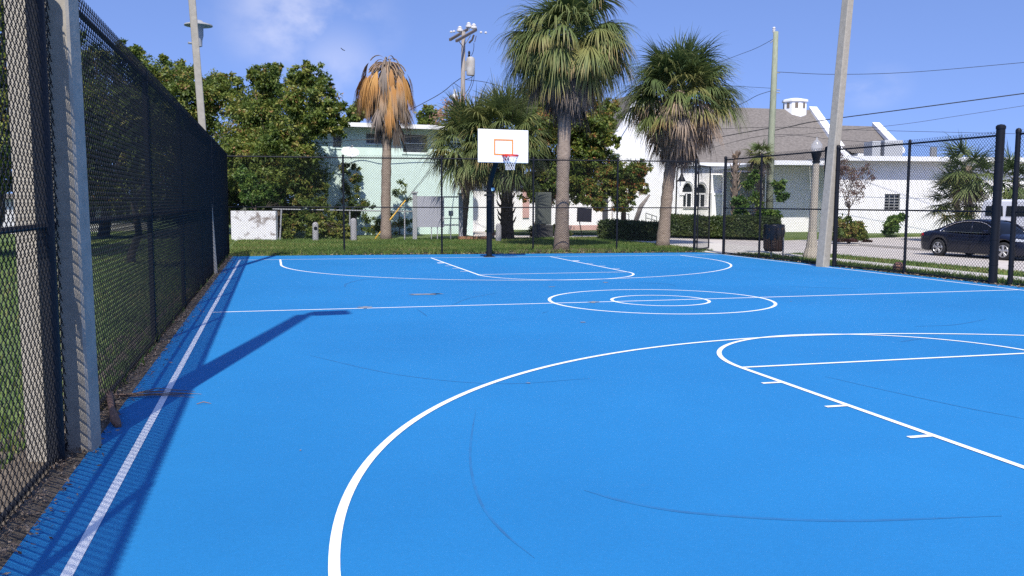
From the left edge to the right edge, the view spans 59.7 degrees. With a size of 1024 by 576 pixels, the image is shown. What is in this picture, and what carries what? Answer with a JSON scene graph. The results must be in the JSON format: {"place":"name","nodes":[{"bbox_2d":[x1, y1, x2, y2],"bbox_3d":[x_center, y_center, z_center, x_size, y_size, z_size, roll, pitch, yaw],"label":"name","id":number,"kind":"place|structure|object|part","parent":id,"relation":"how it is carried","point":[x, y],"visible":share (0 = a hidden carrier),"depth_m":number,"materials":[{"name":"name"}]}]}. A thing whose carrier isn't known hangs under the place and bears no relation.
{"place":"outdoors","nodes":[
{"label":"outdoors","id":0,"kind":"place"},
{"bbox_2d":[0,251,830,569],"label":"dirt strip","id":1,"kind":"object","parent":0,"point":[22,531],"visible":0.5,"depth_m":5.23,"materials":[{"name":"brown soil"}]},
{"bbox_2d":[4,0,46,461],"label":"concrete post","id":2,"kind":"object","parent":1,"relation":"on","point":[22,252],"depth_m":5.38,"materials":[{"name":"concrete"}]},
{"bbox_2d":[45,0,101,452],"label":"light pole","id":3,"kind":"object","parent":1,"relation":"on","point":[81,389],"visible":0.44,"depth_m":5.61,"materials":[{"name":"concrete"}]},
{"bbox_2d":[0,255,235,574],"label":"leaf litter","id":4,"kind":"object","parent":1,"relation":"on","point":[61,465],"visible":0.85,"depth_m":5.87,"materials":[{"name":"plant"}]},
{"bbox_2d":[98,255,228,409],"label":"grass","id":5,"kind":"structure","parent":1,"relation":"on","point":[143,362],"depth_m":8.73,"materials":[{"name":"plant"}]},
{"bbox_2d":[243,251,698,254],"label":"leaf litter","id":6,"kind":"object","parent":1,"relation":"on","point":[503,253],"visible":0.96,"depth_m":28.18,"materials":[{"name":"plant"}]},
{"bbox_2d":[763,224,784,256],"bbox_3d":[7.698,-1.355,26.231,0.638,1.066,0.630,-1,6,-15],"label":"litter bin","id":7,"kind":"object","parent":1,"relation":"on","point":[777,242],"visible":0.77,"depth_m":25.99,"materials":[{"name":"black"}]},
{"bbox_2d":[893,262,902,270],"bbox_3d":[9.110,-0.493,21.017,0.256,0.256,0.256,-1,6,-15],"label":"basketball","id":8,"kind":"object","parent":1,"relation":"on","point":[900,265],"visible":0.52,"depth_m":20.92,"materials":[{"name":"brown"}]},
{"bbox_2d":[414,103,441,124],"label":"distant tree","id":9,"kind":"object","parent":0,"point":[427,110],"visible":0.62,"depth_m":59.78,"materials":[{"name":"green plant"}]},
{"bbox_2d":[0,220,1022,441],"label":"lawn","id":10,"kind":"structure","parent":0,"point":[297,236],"depth_m":18.50,"materials":[{"name":"plant"}]},
{"bbox_2d":[0,0,88,226],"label":"broadleaf tree","id":11,"kind":"object","parent":10,"relation":"on","point":[2,138],"visible":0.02,"depth_m":24.00,"materials":[{"name":"green plant"}]},
{"bbox_2d":[3,193,146,233],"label":"house","id":12,"kind":"structure","parent":10,"relation":"on","point":[12,212],"depth_m":44.51,"materials":[{"name":"grey"}]},
{"bbox_2d":[0,0,229,530],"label":"chain link fence","id":13,"kind":"object","parent":10,"relation":"on","point":[202,193],"visible":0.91,"depth_m":7.29,"materials":[{"name":"black metal"}]},
{"bbox_2d":[0,239,234,468],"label":"grass","id":14,"kind":"structure","parent":10,"relation":"on","point":[12,380],"depth_m":11.59,"materials":[{"name":"plant"}]},
{"bbox_2d":[81,37,173,236],"bbox_3d":[-17.765,-6.344,37.575,5.749,8.798,6.591,0,5,2],"label":"broadleaf tree","id":15,"kind":"object","parent":10,"relation":"on","point":[136,51],"visible":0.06,"depth_m":37.49,"materials":[{"name":"green plant"}]},
{"bbox_2d":[103,86,160,261],"bbox_3d":[-9.089,-2.563,21.709,1.300,4.339,4.482,-2,6,-20],"label":"slender tree","id":16,"kind":"object","parent":10,"relation":"on","point":[128,150],"visible":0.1,"depth_m":19.89,"materials":[{"name":"green plant"}]},
{"bbox_2d":[131,43,248,226],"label":"broadleaf tree","id":17,"kind":"object","parent":10,"relation":"on","point":[216,87],"visible":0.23,"depth_m":45.36,"materials":[{"name":"green plant"}]},
{"bbox_2d":[184,0,217,273],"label":"light pole","id":18,"kind":"object","parent":10,"relation":"on","point":[195,25],"visible":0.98,"depth_m":19.41,"materials":[{"name":"concrete"}]},
{"bbox_2d":[231,211,277,239],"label":"block wall","id":19,"kind":"structure","parent":10,"relation":"on","point":[253,223],"depth_m":37.52,"materials":[{"name":"concrete"}]},
{"bbox_2d":[232,164,286,210],"bbox_3d":[-11.245,-3.774,39.467,2.204,3.357,1.956,5,7,40],"label":"leafy bush","id":20,"kind":"object","parent":10,"relation":"on","point":[248,180],"visible":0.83,"depth_m":39.09,"materials":[{"name":"green plant"}]},
{"bbox_2d":[206,60,350,236],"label":"broadleaf tree","id":21,"kind":"object","parent":10,"relation":"on","point":[264,127],"visible":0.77,"depth_m":40.24,"materials":[{"name":"green plant"}]},
{"bbox_2d":[312,222,318,239],"bbox_3d":[-8.204,-2.311,37.221,0.250,0.888,0.258,-1,6,-15],"label":"concrete bollard","id":22,"kind":"object","parent":10,"relation":"on","point":[315,230],"visible":0.64,"depth_m":37.13,"materials":[{"name":"white concrete"}]},
{"bbox_2d":[281,179,357,238],"bbox_3d":[-8.423,-3.399,38.952,3.703,2.724,2.312,0,5,1],"label":"leafy bush","id":23,"kind":"object","parent":10,"relation":"on","point":[307,219],"visible":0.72,"depth_m":38.87,"materials":[{"name":"green plant"}]},
{"bbox_2d":[273,208,412,239],"bbox_3d":[-7.286,-2.746,38.535,6.077,1.360,1.427,-1,6,-8],"label":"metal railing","id":24,"kind":"object","parent":10,"relation":"on","point":[336,210],"visible":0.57,"depth_m":38.86,"materials":[{"name":"silver metal"}]},
{"bbox_2d":[350,218,356,239],"bbox_3d":[-6.629,-2.398,37.324,0.260,1.052,0.254,-1,6,-15],"label":"concrete bollard","id":25,"kind":"object","parent":10,"relation":"on","point":[353,234],"visible":0.85,"depth_m":37.22,"materials":[{"name":"concrete"}]},
{"bbox_2d":[341,99,366,122],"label":"distant tree","id":26,"kind":"object","parent":10,"relation":"on","point":[351,116],"visible":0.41,"depth_m":59.59,"materials":[{"name":"green plant"}]},
{"bbox_2d":[333,162,380,234],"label":"climbing vine","id":27,"kind":"object","parent":10,"relation":"on","point":[346,166],"visible":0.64,"depth_m":43.36,"materials":[{"name":"green plant"}]},
{"bbox_2d":[293,122,472,235],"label":"mint building","id":28,"kind":"structure","parent":10,"relation":"on","point":[356,132],"depth_m":44.59,"materials":[{"name":"paint"}]},
{"bbox_2d":[332,135,341,148],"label":"window","id":29,"kind":"structure","parent":28,"relation":"in","point":[336,145],"depth_m":43.72,"materials":[{"name":"grey"}]},
{"bbox_2d":[341,145,358,156],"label":"satellite dish","id":30,"kind":"object","parent":28,"relation":"attached to","point":[351,151],"visible":0.98,"depth_m":42.97,"materials":[{"name":"white"}]},
{"bbox_2d":[315,135,425,143],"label":"power line","id":31,"kind":"object","parent":28,"relation":"attached to","point":[365,139],"visible":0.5,"depth_m":43.23,"materials":[{"name":"black"}]},
{"bbox_2d":[365,133,381,145],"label":"window","id":32,"kind":"structure","parent":28,"relation":"in","point":[368,135],"depth_m":44.27,"materials":[{"name":"grey"}]},
{"bbox_2d":[402,133,429,154],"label":"window","id":33,"kind":"structure","parent":28,"relation":"in","point":[416,145],"depth_m":45.06,"materials":[{"name":"grey"}]},
{"bbox_2d":[352,55,418,239],"bbox_3d":[-5.484,-6.103,39.101,2.897,8.146,2.957,-1,6,-15],"label":"dead palm","id":34,"kind":"object","parent":10,"relation":"on","point":[385,98],"visible":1,"depth_m":38.24,"materials":[{"name":"plant"}]},
{"bbox_2d":[391,178,412,234],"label":"climbing vine","id":35,"kind":"object","parent":10,"relation":"on","point":[401,222],"visible":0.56,"depth_m":44.20,"materials":[{"name":"green plant"}]},
{"bbox_2d":[375,138,456,238],"bbox_3d":[-3.808,-5.326,41.850,0.999,5.872,8.254,3,6,25],"label":"guy wire","id":36,"kind":"object","parent":10,"relation":"on","point":[408,196],"visible":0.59,"depth_m":39.15,"materials":[{"name":"yellow plastic"}]},
{"bbox_2d":[411,192,463,239],"bbox_3d":[-3.188,-3.043,38.297,2.242,2.170,0.280,0,5,-4],"label":"notice board","id":37,"kind":"object","parent":10,"relation":"on","point":[417,222],"visible":0.72,"depth_m":38.19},
{"bbox_2d":[428,94,467,124],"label":"bare tree","id":38,"kind":"object","parent":10,"relation":"on","point":[438,114],"visible":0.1,"depth_m":45.75,"materials":[{"name":"brown plant"}]},
{"bbox_2d":[443,211,457,238],"bbox_3d":[-2.619,-2.685,38.301,0.800,1.260,0.182,-1,6,-15],"label":"utility meter","id":39,"kind":"object","parent":10,"relation":"on","point":[450,214],"visible":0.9,"depth_m":38.31,"materials":[{"name":"silver metal"}]},
{"bbox_2d":[227,153,697,253],"bbox_3d":[-1.252,-2.551,27.976,14.817,3.165,0.202,-1,6,-10],"label":"chain link fence","id":40,"kind":"object","parent":10,"relation":"on","point":[533,197],"visible":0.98,"depth_m":27.91,"materials":[{"name":"black metal"}]},
{"bbox_2d":[696,165,710,250],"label":"open gate","id":41,"kind":"structure","parent":40,"relation":"attached to","point":[701,218],"depth_m":29.80,"materials":[{"name":"black metal"}]},
{"bbox_2d":[417,80,514,235],"bbox_3d":[-1.812,-5.334,37.833,4.788,6.936,5.013,-1,6,-15],"label":"bushy palm","id":42,"kind":"object","parent":10,"relation":"on","point":[443,133],"visible":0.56,"depth_m":37.12,"materials":[{"name":"plant"}]},
{"bbox_2d":[449,22,486,192],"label":"utility pole","id":43,"kind":"object","parent":10,"relation":"on","point":[468,65],"visible":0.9,"depth_m":45.91,"materials":[{"name":"grey wood"}]},
{"bbox_2d":[409,78,460,110],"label":"power line","id":44,"kind":"object","parent":43,"relation":"attached to","point":[436,95],"visible":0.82,"depth_m":44.33,"materials":[{"name":"black"}]},
{"bbox_2d":[229,236,713,255],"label":"grass","id":45,"kind":"structure","parent":10,"relation":"on","point":[504,246],"depth_m":32.68,"materials":[{"name":"plant"}]},
{"bbox_2d":[458,233,495,239],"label":"wooden planks","id":46,"kind":"object","parent":45,"relation":"on","point":[473,237],"visible":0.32,"depth_m":38.30,"materials":[{"name":"orange wood"}]},
{"bbox_2d":[577,208,591,236],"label":"sign","id":47,"kind":"object","parent":45,"relation":"on","point":[585,214],"visible":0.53,"depth_m":40.39,"materials":[{"name":"black"}]},
{"bbox_2d":[492,196,494,237],"bbox_3d":[-0.932,-4.685,39.411,0.780,5.240,0.768,-1,6,-15],"label":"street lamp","id":48,"kind":"object","parent":10,"relation":"on","point":[493,229],"depth_m":39.45,"materials":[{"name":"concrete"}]},
{"bbox_2d":[496,223,500,240],"bbox_3d":[-0.560,-2.251,36.959,0.240,0.861,0.234,-1,6,-15],"label":"concrete bollard","id":49,"kind":"object","parent":10,"relation":"on","point":[498,232],"visible":0.72,"depth_m":36.86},
{"bbox_2d":[448,69,556,238],"bbox_3d":[-0.419,-5.440,37.373,5.402,7.320,5.050,-1,6,-15],"label":"bushy palm","id":50,"kind":"object","parent":10,"relation":"on","point":[497,105],"visible":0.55,"depth_m":36.50,"materials":[{"name":"plant"}]},
{"bbox_2d":[526,223,572,235],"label":"leafy bush","id":51,"kind":"object","parent":10,"relation":"on","point":[570,232],"visible":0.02,"depth_m":42.83,"materials":[{"name":"green plant"}]},
{"bbox_2d":[486,0,643,249],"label":"sabal palm","id":52,"kind":"object","parent":10,"relation":"on","point":[561,74],"visible":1,"depth_m":29.11,"materials":[{"name":"plant"}]},
{"bbox_2d":[494,248,636,252],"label":"leaf litter","id":53,"kind":"object","parent":10,"relation":"on","point":[569,250],"visible":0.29,"depth_m":29.55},
{"bbox_2d":[596,218,658,240],"bbox_3d":[5.105,-2.548,38.917,2.967,1.025,1.198,4,7,36],"label":"clipped hedge","id":54,"kind":"object","parent":10,"relation":"on","point":[626,232],"visible":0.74,"depth_m":38.47,"materials":[{"name":"green plant"}]},
{"bbox_2d":[611,22,754,245],"bbox_3d":[6.250,-5.737,33.486,5.924,8.557,5.731,-1,6,-15],"label":"sabal palm","id":55,"kind":"object","parent":10,"relation":"on","point":[676,125],"visible":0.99,"depth_m":32.40,"materials":[{"name":"plant"}]},
{"bbox_2d":[722,146,827,262],"bbox_3d":[7.409,-2.311,25.615,0.112,3.185,5.267,-1,6,-16],"label":"chain link fence","id":56,"kind":"object","parent":10,"relation":"on","point":[759,238],"visible":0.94,"depth_m":25.72,"materials":[{"name":"black metal"}]},
{"bbox_2d":[803,152,821,257],"bbox_3d":[8.700,-2.565,25.764,0.474,3.570,0.470,-1,6,-15],"label":"street lamp","id":57,"kind":"object","parent":10,"relation":"on","point":[811,207],"visible":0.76,"depth_m":25.72,"materials":[{"name":"concrete"}]},
{"bbox_2d":[816,0,853,266],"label":"light pole","id":58,"kind":"object","parent":10,"relation":"on","point":[827,207],"visible":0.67,"depth_m":22.41,"materials":[{"name":"concrete"}]},
{"bbox_2d":[738,252,1023,286],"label":"grass","id":59,"kind":"structure","parent":10,"relation":"on","point":[1001,280],"depth_m":21.01,"materials":[{"name":"plant"}]},
{"bbox_2d":[793,252,1023,276],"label":"grass","id":60,"kind":"structure","parent":10,"relation":"on","point":[1002,271],"depth_m":23.26,"materials":[{"name":"plant"}]},
{"bbox_2d":[832,124,1005,283],"bbox_3d":[8.966,-1.835,20.159,0.210,3.285,5.160,-1,6,-17],"label":"chain link fence","id":61,"kind":"object","parent":10,"relation":"on","point":[996,200],"visible":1,"depth_m":19.69,"materials":[{"name":"black metal"}]},
{"bbox_2d":[1007,128,1023,285],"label":"chain link fence","id":62,"kind":"object","parent":10,"relation":"on","point":[1015,198],"visible":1,"depth_m":17.39,"materials":[{"name":"black metal"}]},
{"bbox_2d":[0,252,1023,575],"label":"court surface","id":63,"kind":"object","parent":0,"point":[262,454],"visible":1,"depth_m":6.35,"materials":[{"name":"paint"}]},
{"bbox_2d":[106,388,210,427],"bbox_3d":[-2.763,0.897,6.958,0.768,0.092,1.069,-3,6,-29],"label":"fallen palm frond","id":64,"kind":"object","parent":63,"relation":"on","point":[115,420],"visible":0.99,"depth_m":7.22,"materials":[{"name":"plant"}]},
{"bbox_2d":[358,282,605,382],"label":"dust stains","id":65,"kind":"object","parent":63,"relation":"on","point":[441,293],"visible":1,"depth_m":15.51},
{"bbox_2d":[478,129,527,256],"bbox_3d":[-0.220,-2.574,25.348,1.365,3.718,2.217,0,5,3],"label":"basketball hoop","id":66,"kind":"object","parent":63,"relation":"on","point":[496,147],"visible":0.98,"depth_m":24.70,"materials":[{"name":"black paint"}]},
{"bbox_2d":[60,255,1023,575],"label":"court line markings","id":67,"kind":"object","parent":63,"relation":"on","point":[118,481],"visible":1,"depth_m":6.61,"materials":[{"name":"white paint"}]},
{"bbox_2d":[314,278,1017,556],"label":"skid marks","id":68,"kind":"object","parent":63,"relation":"on","point":[511,539],"visible":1,"depth_m":4.67},
{"bbox_2d":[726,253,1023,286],"bbox_3d":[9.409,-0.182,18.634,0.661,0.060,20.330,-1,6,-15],"label":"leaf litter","id":69,"kind":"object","parent":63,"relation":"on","point":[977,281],"visible":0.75,"depth_m":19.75,"materials":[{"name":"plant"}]},
{"bbox_2d":[0,0,1023,202],"label":"sky","id":70,"kind":"structure","parent":0,"point":[893,37],"materials":[{"name":"blue"}]},
{"bbox_2d":[485,230,921,239],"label":"lawn","id":71,"kind":"structure","parent":0,"point":[800,237],"depth_m":46.62,"materials":[{"name":"plant"}]},
{"bbox_2d":[511,85,624,236],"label":"broadleaf tree","id":72,"kind":"object","parent":71,"relation":"on","point":[599,142],"visible":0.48,"depth_m":44.20,"materials":[{"name":"green plant"}]},
{"bbox_2d":[577,158,653,220],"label":"tree","id":73,"kind":"object","parent":71,"relation":"on","point":[598,189],"visible":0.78,"depth_m":42.69,"materials":[{"name":"green plant"}]},
{"bbox_2d":[626,213,656,220],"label":"ramp railing","id":74,"kind":"object","parent":71,"relation":"on","point":[645,216],"visible":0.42,"depth_m":53.60,"materials":[{"name":"silver metal"}]},
{"bbox_2d":[675,167,686,212],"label":"street lamp","id":75,"kind":"object","parent":71,"relation":"on","point":[680,178],"visible":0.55,"depth_m":51.70,"materials":[{"name":"metal"}]},
{"bbox_2d":[473,95,904,231],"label":"white church","id":76,"kind":"structure","parent":71,"relation":"on","point":[793,111],"depth_m":58.39,"materials":[{"name":"paint"}]},
{"bbox_2d":[602,192,607,219],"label":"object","id":77,"kind":"structure","parent":76,"relation":"in","point":[604,214],"depth_m":54.69,"materials":[{"name":"grey"}]},
{"bbox_2d":[682,183,691,206],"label":"window","id":78,"kind":"structure","parent":76,"relation":"in","point":[685,189],"depth_m":57.72,"materials":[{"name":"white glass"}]},
{"bbox_2d":[697,184,704,206],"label":"window","id":79,"kind":"structure","parent":76,"relation":"in","point":[700,184],"depth_m":57.98,"materials":[{"name":"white glass"}]},
{"bbox_2d":[670,212,781,238],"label":"clipped hedge","id":80,"kind":"object","parent":71,"relation":"on","point":[716,225],"visible":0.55,"depth_m":42.80,"materials":[{"name":"green plant"}]},
{"bbox_2d":[729,149,741,213],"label":"palm trunk","id":81,"kind":"object","parent":71,"relation":"on","point":[737,153],"visible":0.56,"depth_m":44.15,"materials":[{"name":"plant"}]},
{"bbox_2d":[741,138,776,214],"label":"palm","id":82,"kind":"object","parent":71,"relation":"on","point":[755,146],"visible":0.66,"depth_m":43.77,"materials":[{"name":"plant"}]},
{"bbox_2d":[730,168,790,217],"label":"flowering shrub","id":83,"kind":"object","parent":71,"relation":"on","point":[782,188],"visible":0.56,"depth_m":42.87,"materials":[{"name":"green plant"}]},
{"bbox_2d":[766,27,779,207],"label":"utility pole","id":84,"kind":"object","parent":71,"relation":"on","point":[772,116],"visible":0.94,"depth_m":44.88,"materials":[{"name":"grey wood"}]},
{"bbox_2d":[723,128,767,136],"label":"power line","id":85,"kind":"object","parent":84,"relation":"attached to","point":[746,132],"visible":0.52,"depth_m":46.06,"materials":[{"name":"black"}]},
{"bbox_2d":[701,134,935,150],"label":"power line","id":86,"kind":"object","parent":84,"relation":"attached to","point":[809,136],"visible":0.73,"depth_m":46.03,"materials":[{"name":"black"}]},
{"bbox_2d":[725,127,1013,133],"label":"power line","id":87,"kind":"object","parent":84,"relation":"attached to","point":[850,129],"visible":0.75,"depth_m":44.99,"materials":[{"name":"black"}]},
{"bbox_2d":[778,106,1019,136],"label":"power line","id":88,"kind":"object","parent":84,"relation":"attached to","point":[906,123],"visible":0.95,"depth_m":43.73,"materials":[{"name":"black"}]},
{"bbox_2d":[776,93,1023,129],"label":"power line","id":89,"kind":"object","parent":84,"relation":"attached to","point":[906,109],"visible":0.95,"depth_m":41.09,"materials":[{"name":"black"}]},
{"bbox_2d":[783,62,1023,74],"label":"power line","id":90,"kind":"object","parent":84,"relation":"attached to","point":[906,72],"visible":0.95,"depth_m":44.01,"materials":[{"name":"black"}]},
{"bbox_2d":[832,213,869,240],"bbox_3d":[14.387,-2.647,38.482,1.930,1.204,1.113,-1,6,-15],"label":"leafy bush","id":91,"kind":"object","parent":71,"relation":"on","point":[850,228],"visible":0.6,"depth_m":38.29,"materials":[{"name":"green plant"}]},
{"bbox_2d":[713,140,1023,232],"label":"flat roofed building","id":92,"kind":"structure","parent":71,"relation":"on","point":[790,179],"depth_m":49.32,"materials":[{"name":"white paint"}]},
{"bbox_2d":[884,194,899,209],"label":"window","id":93,"kind":"structure","parent":92,"relation":"in","point":[894,199],"depth_m":49.28,"materials":[{"name":"grey glass"}]},
{"bbox_2d":[881,212,908,234],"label":"leafy bush","id":94,"kind":"object","parent":71,"relation":"on","point":[892,224],"visible":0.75,"depth_m":45.73,"materials":[{"name":"green plant"}]},
{"bbox_2d":[473,232,1023,270],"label":"road","id":95,"kind":"structure","parent":0,"point":[1002,264],"depth_m":33.17,"materials":[{"name":"asphalt"}]},
{"bbox_2d":[534,192,552,237],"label":"utility cabinet","id":96,"kind":"object","parent":95,"relation":"on","point":[545,232],"visible":0.65,"depth_m":41.47,"materials":[{"name":"grey"}]},
{"bbox_2d":[682,240,1015,270],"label":"kerb","id":97,"kind":"structure","parent":95,"relation":"on","point":[831,253],"depth_m":30.61,"materials":[{"name":"concrete"}]},
{"bbox_2d":[822,152,876,242],"bbox_3d":[14.785,-3.990,39.116,2.381,4.000,1.700,1,6,13],"label":"bare tree","id":98,"kind":"object","parent":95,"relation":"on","point":[854,177],"visible":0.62,"depth_m":38.89,"materials":[{"name":"red plant"}]},
{"bbox_2d":[837,237,872,241],"bbox_3d":[14.187,-2.031,37.204,1.656,0.219,0.721,0,5,-5],"label":"ground cover","id":99,"kind":"object","parent":95,"relation":"on","point":[844,239],"visible":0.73,"depth_m":37.04,"materials":[{"name":"red plant"}]},
{"bbox_2d":[859,244,1023,257],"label":"kerb","id":100,"kind":"structure","parent":95,"relation":"on","point":[890,246],"depth_m":34.20,"materials":[{"name":"concrete"}]},
{"bbox_2d":[930,131,1012,218],"bbox_3d":[22.414,-4.703,42.422,3.828,5.282,9.915,5,7,39],"label":"bushy palm","id":101,"kind":"object","parent":95,"relation":"on","point":[971,168],"visible":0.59,"depth_m":39.60,"materials":[{"name":"plant"}]},
{"bbox_2d":[921,219,1023,259],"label":"parked car","id":102,"kind":"object","parent":95,"relation":"on","point":[1004,241],"visible":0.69,"depth_m":28.64,"materials":[{"name":"black paint"}]},
{"bbox_3d":[15.298,-2.024,29.159,1.464,0.456,2.643,-2,6,-22],"label":"window glass","id":103,"kind":"part","parent":102,"relation":"part of","materials":[{"name":"black"}]},
{"bbox_2d":[981,199,1023,227],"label":"white van","id":104,"kind":"object","parent":95,"relation":"on","point":[1006,205],"visible":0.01,"depth_m":34.52,"materials":[{"name":"white paint"}]},
{"bbox_3d":[19.352,-2.926,34.012,0.010,0.401,3.000,-2,6,-22],"label":"side window","id":105,"kind":"part","parent":104,"relation":"part of","materials":[{"name":"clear glass"}]},
{"bbox_2d":[628,240,1023,279],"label":"path","id":106,"kind":"structure","parent":0,"point":[717,247],"depth_m":30.45,"materials":[{"name":"concrete"}]},
{"bbox_2d":[976,136,1023,199],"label":"bushy palm","id":107,"kind":"object","parent":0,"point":[1008,162],"visible":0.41,"depth_m":40.59,"materials":[{"name":"plant"}]},
{"label":"ground","id":108,"kind":"structure","parent":0,"visible":0},
{"bbox_2d":[634,194,649,220],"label":"leaning trunk","id":109,"kind":"object","parent":108,"relation":"on","point":[639,209],"visible":0.4,"depth_m":41.76,"materials":[{"name":"grey wood"}]},
{"bbox_2d":[917,160,991,227],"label":"palmetto","id":110,"kind":"object","parent":108,"relation":"on","point":[954,207],"visible":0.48,"depth_m":40.71,"materials":[{"name":"plant"}]}
]}

